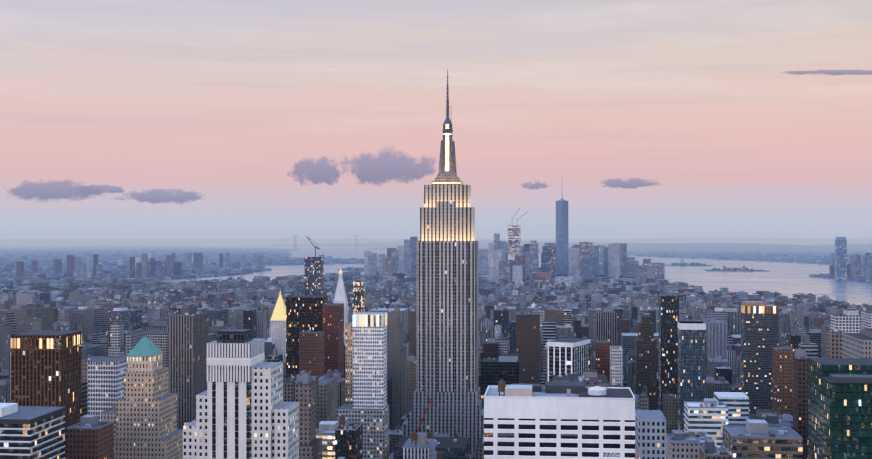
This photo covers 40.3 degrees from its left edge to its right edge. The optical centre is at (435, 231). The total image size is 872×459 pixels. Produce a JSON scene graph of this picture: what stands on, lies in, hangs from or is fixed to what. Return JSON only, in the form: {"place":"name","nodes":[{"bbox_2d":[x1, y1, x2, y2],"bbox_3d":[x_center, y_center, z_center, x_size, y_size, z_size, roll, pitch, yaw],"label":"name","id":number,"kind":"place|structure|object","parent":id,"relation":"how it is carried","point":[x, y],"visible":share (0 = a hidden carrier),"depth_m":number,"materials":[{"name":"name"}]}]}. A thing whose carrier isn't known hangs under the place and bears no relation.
{"place":"outdoors","nodes":[
{"label":"outdoors","id":0,"kind":"place"},
{"bbox_2d":[11,330,81,458],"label":"bronze glass tower","id":1,"kind":"structure","parent":0,"point":[45,368],"depth_m":896.38,"materials":[{"name":"brown glass"}]},
{"bbox_2d":[9,180,100,200],"bbox_3d":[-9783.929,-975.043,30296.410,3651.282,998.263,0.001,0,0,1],"label":"cloud","id":2,"kind":"structure","parent":0,"point":[65,189],"depth_m":30296.04,"materials":[{"name":"grey"}]},
{"bbox_2d":[80,184,123,195],"bbox_3d":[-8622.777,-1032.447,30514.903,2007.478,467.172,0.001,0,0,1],"label":"cloud","id":3,"kind":"structure","parent":0,"point":[111,189],"depth_m":30512.09,"materials":[{"name":"grey"}]},
{"bbox_2d":[103,188,201,203],"bbox_3d":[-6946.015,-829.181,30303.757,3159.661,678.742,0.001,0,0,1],"label":"cloud","id":4,"kind":"structure","parent":0,"point":[168,196],"depth_m":30303.50,"materials":[{"name":"grey"}]},
{"bbox_2d":[265,320,285,361],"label":"tower building","id":5,"kind":"structure","parent":0,"point":[278,331],"depth_m":1793.77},
{"bbox_2d":[270,290,285,319],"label":"gold pyramid roof","id":6,"kind":"structure","parent":5,"relation":"on","point":[279,312],"depth_m":1799.33,"materials":[{"name":"gold metal"}]},
{"bbox_2d":[288,156,339,184],"bbox_3d":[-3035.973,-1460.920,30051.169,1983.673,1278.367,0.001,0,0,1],"label":"cloud","id":7,"kind":"structure","parent":0,"point":[322,169],"depth_m":30050.99,"materials":[{"name":"grey"}]},
{"bbox_2d":[341,148,434,184],"bbox_3d":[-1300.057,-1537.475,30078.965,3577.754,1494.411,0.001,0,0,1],"label":"cloud","id":8,"kind":"structure","parent":0,"point":[384,166],"depth_m":30077.19,"materials":[{"name":"grey"}]},
{"bbox_2d":[0,239,866,425],"bbox_3d":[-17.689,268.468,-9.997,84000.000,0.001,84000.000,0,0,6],"label":"ground","id":9,"kind":"structure","parent":0,"point":[75,244],"depth_m":25897.36,"materials":[{"name":"grey"}]},
{"bbox_2d":[0,403,65,458],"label":"office building","id":10,"kind":"structure","parent":9,"relation":"on","point":[32,432],"depth_m":734.89,"materials":[{"name":"white concrete"}]},
{"bbox_2d":[88,357,126,420],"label":"white office","id":11,"kind":"structure","parent":9,"relation":"on","point":[105,383],"depth_m":995.44,"materials":[{"name":"white concrete"}]},
{"bbox_2d":[114,353,182,458],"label":"tower","id":12,"kind":"structure","parent":9,"relation":"on","point":[147,416],"depth_m":843.66,"materials":[{"name":"beige stone"}]},
{"bbox_2d":[126,337,163,355],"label":"green pyramid roof","id":13,"kind":"structure","parent":12,"relation":"on","point":[145,346],"depth_m":850.63,"materials":[{"name":"teal metal"}]},
{"bbox_2d":[155,260,189,273],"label":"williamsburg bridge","id":14,"kind":"structure","parent":9,"relation":"on","point":[159,266],"depth_m":7232.96,"materials":[{"name":"metal"}]},
{"bbox_2d":[183,329,298,458],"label":"stepped skyscraper","id":15,"kind":"structure","parent":9,"relation":"on","point":[244,410],"depth_m":632.07,"materials":[{"name":"white concrete"}]},
{"bbox_2d":[272,235,373,249],"bbox_3d":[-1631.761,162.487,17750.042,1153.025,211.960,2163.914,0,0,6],"label":"suspension bridge","id":16,"kind":"structure","parent":9,"relation":"on","point":[318,243],"depth_m":17711.32,"materials":[{"name":"metal"}]},
{"bbox_2d":[305,257,364,312],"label":"high-rise towers","id":17,"kind":"structure","parent":9,"relation":"on","point":[314,276],"depth_m":2243.68,"materials":[{"name":"black glass"}]},
{"bbox_2d":[333,274,348,338],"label":"clock tower","id":18,"kind":"structure","parent":9,"relation":"on","point":[340,296],"depth_m":2087.26,"materials":[{"name":"white stone"}]},
{"bbox_2d":[337,312,388,458],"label":"high-rise building","id":19,"kind":"structure","parent":9,"relation":"on","point":[366,405],"depth_m":1070.96,"materials":[{"name":"white concrete"}]},
{"bbox_2d":[0,246,871,285],"bbox_3d":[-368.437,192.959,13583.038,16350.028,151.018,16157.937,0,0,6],"label":"boroughs","id":20,"kind":"object","parent":9,"relation":"on","point":[52,267],"visible":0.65,"depth_m":9198.12,"materials":[{"name":"grey"}]},
{"bbox_2d":[0,238,871,252],"bbox_3d":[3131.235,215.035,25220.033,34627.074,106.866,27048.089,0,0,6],"label":"hills","id":21,"kind":"structure","parent":9,"relation":"on","point":[855,244],"depth_m":20623.38,"materials":[{"name":"grey"}]},
{"bbox_2d":[389,241,483,458],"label":"skyscraper shaft","id":22,"kind":"object","parent":9,"relation":"on","point":[447,327],"visible":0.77,"depth_m":1258.21,"materials":[{"name":"grey stone"}]},
{"bbox_2d":[420,201,474,240],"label":"skyscraper upper section","id":23,"kind":"object","parent":22,"relation":"on","point":[445,221],"visible":0.97,"depth_m":1260.24,"materials":[{"name":"beige stone"}]},
{"bbox_2d":[424,185,470,206],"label":"skyscraper upper tier","id":24,"kind":"object","parent":23,"relation":"on","point":[460,195],"visible":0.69,"depth_m":1263.22,"materials":[{"name":"beige stone"}]},
{"bbox_2d":[432,132,462,184],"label":"skyscraper mast base","id":25,"kind":"object","parent":24,"relation":"on","point":[450,177],"visible":0.92,"depth_m":1272.13,"materials":[{"name":"grey stone"}]},
{"bbox_2d":[433,124,460,183],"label":"empire state building mast lights","id":26,"kind":"object","parent":25,"relation":"attached to","point":[446,152],"visible":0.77,"depth_m":1274.26},
{"bbox_2d":[442,69,452,131],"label":"antenna spire","id":27,"kind":"structure","parent":25,"relation":"on","point":[448,121],"depth_m":1278.17,"materials":[{"name":"grey metal"}]},
{"bbox_2d":[364,225,664,291],"bbox_3d":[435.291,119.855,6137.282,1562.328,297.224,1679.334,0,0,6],"label":"downtown skyline","id":28,"kind":"structure","parent":9,"relation":"on","point":[512,259],"depth_m":5783.38},
{"bbox_2d":[556,194,567,275],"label":"skyscraper","id":29,"kind":"structure","parent":9,"relation":"on","point":[562,237],"depth_m":5793.58,"materials":[{"name":"blue glass"}]},
{"bbox_2d":[547,338,590,381],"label":"office building","id":30,"kind":"structure","parent":9,"relation":"on","point":[568,356],"depth_m":1143.15,"materials":[{"name":"white concrete"}]},
{"bbox_2d":[835,237,860,280],"bbox_3d":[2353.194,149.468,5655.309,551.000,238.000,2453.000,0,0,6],"label":"jersey city towers","id":31,"kind":"structure","parent":9,"relation":"on","point":[840,258],"depth_m":6352.32,"materials":[{"name":"blue glass"}]},
{"bbox_2d":[66,398,802,458],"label":"blocks","id":32,"kind":"structure","parent":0,"point":[709,432],"depth_m":794.50,"materials":[{"name":"grey concrete"}]},
{"bbox_2d":[417,398,431,432],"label":"construction crane","id":33,"kind":"object","parent":32,"relation":"on","point":[424,415],"visible":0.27,"depth_m":1109.48,"materials":[{"name":"metal"}]},
{"bbox_2d":[0,267,871,458],"bbox_3d":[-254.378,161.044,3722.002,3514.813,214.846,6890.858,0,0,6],"label":"city buildings","id":34,"kind":"structure","parent":0,"point":[180,324],"depth_m":1855.99,"materials":[{"name":"grey concrete"}]},
{"bbox_2d":[0,0,871,238],"label":"sky","id":35,"kind":"structure","parent":0,"point":[218,101],"materials":[{"name":"pink"}]},
{"bbox_2d":[143,239,871,304],"bbox_3d":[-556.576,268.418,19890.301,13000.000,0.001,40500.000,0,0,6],"label":"water","id":36,"kind":"structure","parent":0,"point":[789,280],"depth_m":7713.10,"materials":[{"name":"liquid"}]},
{"bbox_2d":[336,262,769,271],"bbox_3d":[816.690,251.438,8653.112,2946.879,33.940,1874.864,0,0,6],"label":"harbour islands","id":37,"kind":"object","parent":36,"relation":"in","point":[352,268],"visible":0.29,"depth_m":8145.10,"materials":[{"name":"grey"}]},
{"bbox_2d":[522,182,547,188],"bbox_3d":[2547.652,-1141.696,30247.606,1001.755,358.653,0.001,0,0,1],"label":"cloud","id":38,"kind":"structure","parent":0,"point":[537,185],"depth_m":30247.84,"materials":[{"name":"grey"}]},
{"bbox_2d":[484,379,665,458],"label":"office building","id":39,"kind":"structure","parent":0,"point":[564,420],"depth_m":519.87,"materials":[{"name":"white concrete"}]},
{"bbox_2d":[601,178,658,188],"bbox_3d":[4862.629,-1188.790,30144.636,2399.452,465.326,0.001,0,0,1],"label":"cloud","id":40,"kind":"structure","parent":0,"point":[631,183],"depth_m":30144.15,"materials":[{"name":"grey"}]},
{"bbox_2d":[595,294,794,424],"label":"high-rise buildings","id":41,"kind":"structure","parent":0,"point":[766,372],"depth_m":1385.49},
{"bbox_2d":[785,69,871,74],"bbox_3d":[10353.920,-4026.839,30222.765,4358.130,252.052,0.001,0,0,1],"label":"cloud","id":42,"kind":"structure","parent":0,"point":[847,72],"depth_m":30226.12,"materials":[{"name":"grey"}]},
{"bbox_2d":[808,358,871,458],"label":"green glass tower","id":43,"kind":"structure","parent":0,"point":[839,408],"depth_m":628.39,"materials":[{"name":"green glass"}]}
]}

